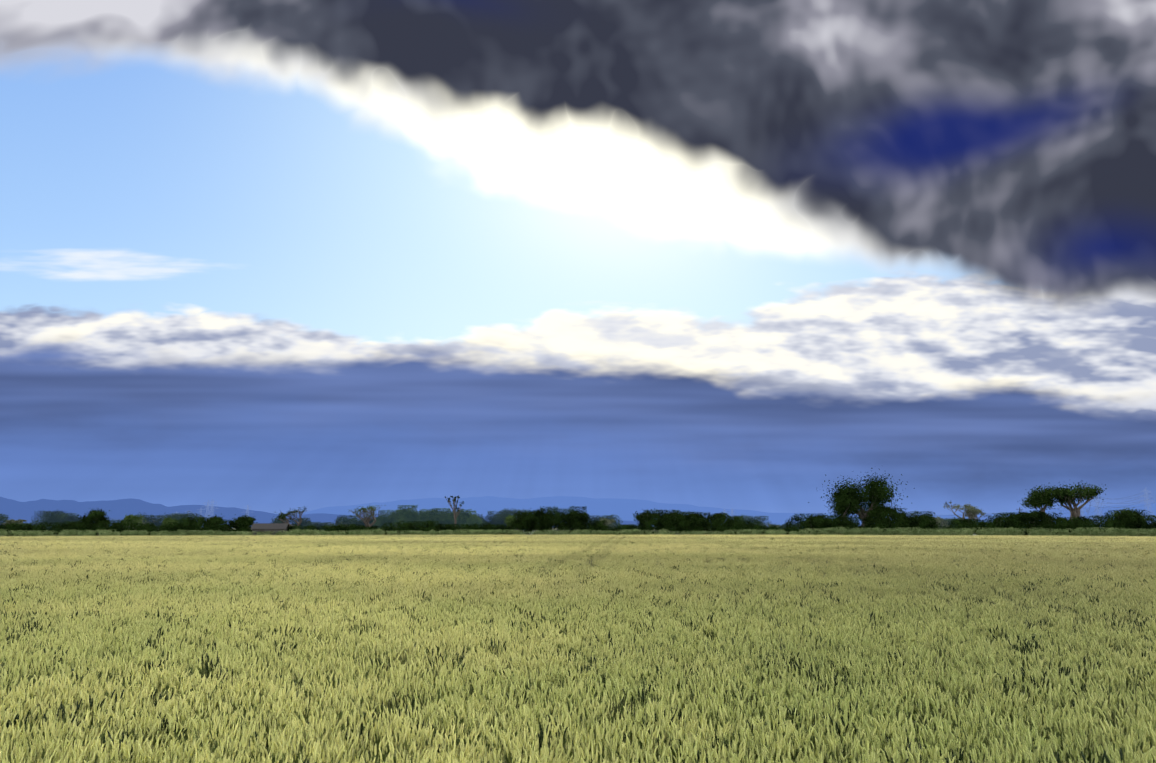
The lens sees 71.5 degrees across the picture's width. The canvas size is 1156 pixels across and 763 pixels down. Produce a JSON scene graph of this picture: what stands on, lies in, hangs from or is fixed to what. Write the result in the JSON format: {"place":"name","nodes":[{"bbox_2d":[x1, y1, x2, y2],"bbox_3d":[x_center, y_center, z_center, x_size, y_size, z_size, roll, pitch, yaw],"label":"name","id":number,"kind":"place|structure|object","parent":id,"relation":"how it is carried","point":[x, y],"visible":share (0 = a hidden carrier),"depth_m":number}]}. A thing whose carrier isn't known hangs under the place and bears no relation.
{"place":"outdoors","nodes":[
{"label":"outdoors","id":0,"kind":"place"},
{"bbox_2d":[0,497,655,527],"bbox_3d":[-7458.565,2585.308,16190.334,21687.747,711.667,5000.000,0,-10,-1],"label":"mountain","id":1,"kind":"structure","parent":0,"point":[119,509],"depth_m":14918.15},
{"bbox_2d":[0,0,1155,514],"label":"sky","id":2,"kind":"structure","parent":0,"point":[270,256]},
{"bbox_2d":[0,526,1155,536],"bbox_3d":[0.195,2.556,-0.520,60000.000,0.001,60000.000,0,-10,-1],"label":"ground","id":3,"kind":"structure","parent":0,"point":[655,530],"depth_m":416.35},
{"bbox_2d":[3,519,26,525],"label":"bush","id":4,"kind":"object","parent":3,"relation":"on","point":[19,521],"visible":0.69,"depth_m":211.85},
{"bbox_2d":[77,508,113,525],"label":"tree","id":5,"kind":"object","parent":3,"relation":"on","point":[94,515],"visible":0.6,"depth_m":211.32},
{"bbox_2d":[121,514,145,528],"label":"tree","id":6,"kind":"object","parent":3,"relation":"on","point":[134,519],"visible":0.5,"depth_m":213.01},
{"bbox_2d":[160,516,178,526],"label":"bush","id":7,"kind":"object","parent":3,"relation":"on","point":[167,519],"visible":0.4,"depth_m":213.73},
{"bbox_2d":[202,500,210,517],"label":"pylon","id":8,"kind":"object","parent":3,"relation":"on","point":[207,508],"visible":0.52,"depth_m":1254.68},
{"bbox_2d":[205,499,217,517],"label":"pylon","id":9,"kind":"object","parent":3,"relation":"on","point":[212,506],"visible":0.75,"depth_m":1207.80},
{"bbox_2d":[226,513,257,529],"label":"tree","id":10,"kind":"object","parent":3,"relation":"on","point":[239,521],"visible":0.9,"depth_m":210.86},
{"bbox_2d":[250,523,288,534],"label":"building","id":11,"kind":"structure","parent":3,"relation":"on","point":[269,527],"depth_m":205.88},
{"bbox_2d":[273,507,306,525],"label":"tree","id":12,"kind":"object","parent":3,"relation":"on","point":[281,516],"visible":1,"depth_m":215.14},
{"bbox_2d":[348,505,380,527],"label":"tree","id":13,"kind":"object","parent":3,"relation":"on","point":[364,512],"visible":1,"depth_m":210.58},
{"bbox_2d":[373,505,482,529],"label":"trees","id":14,"kind":"object","parent":3,"relation":"on","point":[404,514],"visible":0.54,"depth_m":387.56},
{"bbox_2d":[445,495,463,523],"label":"tree","id":15,"kind":"object","parent":3,"relation":"on","point":[454,508],"visible":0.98,"depth_m":215.65},
{"bbox_2d":[0,508,978,531],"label":"wood","id":16,"kind":"object","parent":3,"relation":"on","point":[48,517],"visible":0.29,"depth_m":441.63},
{"bbox_2d":[503,514,514,527],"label":"tree","id":17,"kind":"object","parent":3,"relation":"on","point":[508,520],"visible":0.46,"depth_m":212.78},
{"bbox_2d":[513,508,545,531],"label":"tree","id":18,"kind":"object","parent":3,"relation":"on","point":[538,516],"visible":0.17,"depth_m":212.88},
{"bbox_2d":[0,506,1155,536],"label":"hedge","id":19,"kind":"object","parent":3,"relation":"on","point":[575,519],"visible":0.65,"depth_m":211.23},
{"bbox_2d":[1,548,1155,762],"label":"wheat understorey","id":20,"kind":"object","parent":3,"relation":"on","point":[553,665],"visible":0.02,"depth_m":12.84},
{"bbox_2d":[600,517,614,524],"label":"bush","id":21,"kind":"object","parent":3,"relation":"on","point":[607,521],"visible":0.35,"depth_m":215.25},
{"bbox_2d":[123,519,1099,529],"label":"pale scrub","id":22,"kind":"object","parent":3,"relation":"on","point":[614,527],"visible":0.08,"depth_m":214.20},
{"bbox_2d":[633,508,659,534],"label":"tree","id":23,"kind":"object","parent":3,"relation":"on","point":[642,517],"visible":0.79,"depth_m":213.61},
{"bbox_2d":[803,515,819,526],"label":"tree","id":24,"kind":"object","parent":3,"relation":"on","point":[810,520],"visible":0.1,"depth_m":214.36},
{"bbox_2d":[827,493,865,518],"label":"tree","id":25,"kind":"object","parent":3,"relation":"on","point":[847,506],"visible":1,"depth_m":214.53},
{"bbox_2d":[808,468,914,526],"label":"tree","id":26,"kind":"object","parent":3,"relation":"on","point":[877,492],"visible":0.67,"depth_m":216.60},
{"bbox_2d":[861,502,901,518],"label":"tree","id":27,"kind":"object","parent":3,"relation":"on","point":[882,510],"visible":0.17,"depth_m":216.23},
{"bbox_2d":[928,516,943,523],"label":"bush","id":28,"kind":"object","parent":3,"relation":"on","point":[938,518],"visible":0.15,"depth_m":212.86},
{"bbox_2d":[944,500,986,519],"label":"tree","id":29,"kind":"object","parent":3,"relation":"on","point":[970,512],"visible":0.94,"depth_m":219.18},
{"bbox_2d":[1015,508,1049,522],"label":"tree","id":30,"kind":"object","parent":3,"relation":"on","point":[1040,514],"visible":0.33,"depth_m":212.50},
{"bbox_2d":[1020,486,1061,520],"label":"tree","id":31,"kind":"object","parent":3,"relation":"on","point":[1036,499],"visible":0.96,"depth_m":217.60},
{"bbox_2d":[1051,480,1106,519],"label":"tree","id":32,"kind":"object","parent":3,"relation":"on","point":[1070,496],"visible":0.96,"depth_m":215.49},
{"bbox_2d":[1090,496,1101,518],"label":"pylon","id":33,"kind":"object","parent":3,"relation":"on","point":[1097,506],"visible":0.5,"depth_m":988.80},
{"bbox_2d":[107,493,1151,519],"bbox_3d":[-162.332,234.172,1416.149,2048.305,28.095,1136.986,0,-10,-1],"label":"power lines","id":34,"kind":"object","parent":33,"relation":"attached to","point":[978,517],"visible":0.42,"depth_m":1022.97},
{"bbox_2d":[1114,507,1149,522],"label":"tree","id":35,"kind":"object","parent":3,"relation":"on","point":[1123,511],"visible":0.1,"depth_m":217.37},
{"bbox_2d":[1140,487,1154,522],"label":"pylon","id":36,"kind":"object","parent":3,"relation":"on","point":[1147,502],"visible":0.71,"depth_m":872.32},
{"bbox_2d":[295,496,1155,525],"bbox_3d":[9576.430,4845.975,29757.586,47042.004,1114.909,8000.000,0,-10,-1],"label":"mountain","id":37,"kind":"structure","parent":0,"point":[624,509],"depth_m":27919.68}
]}

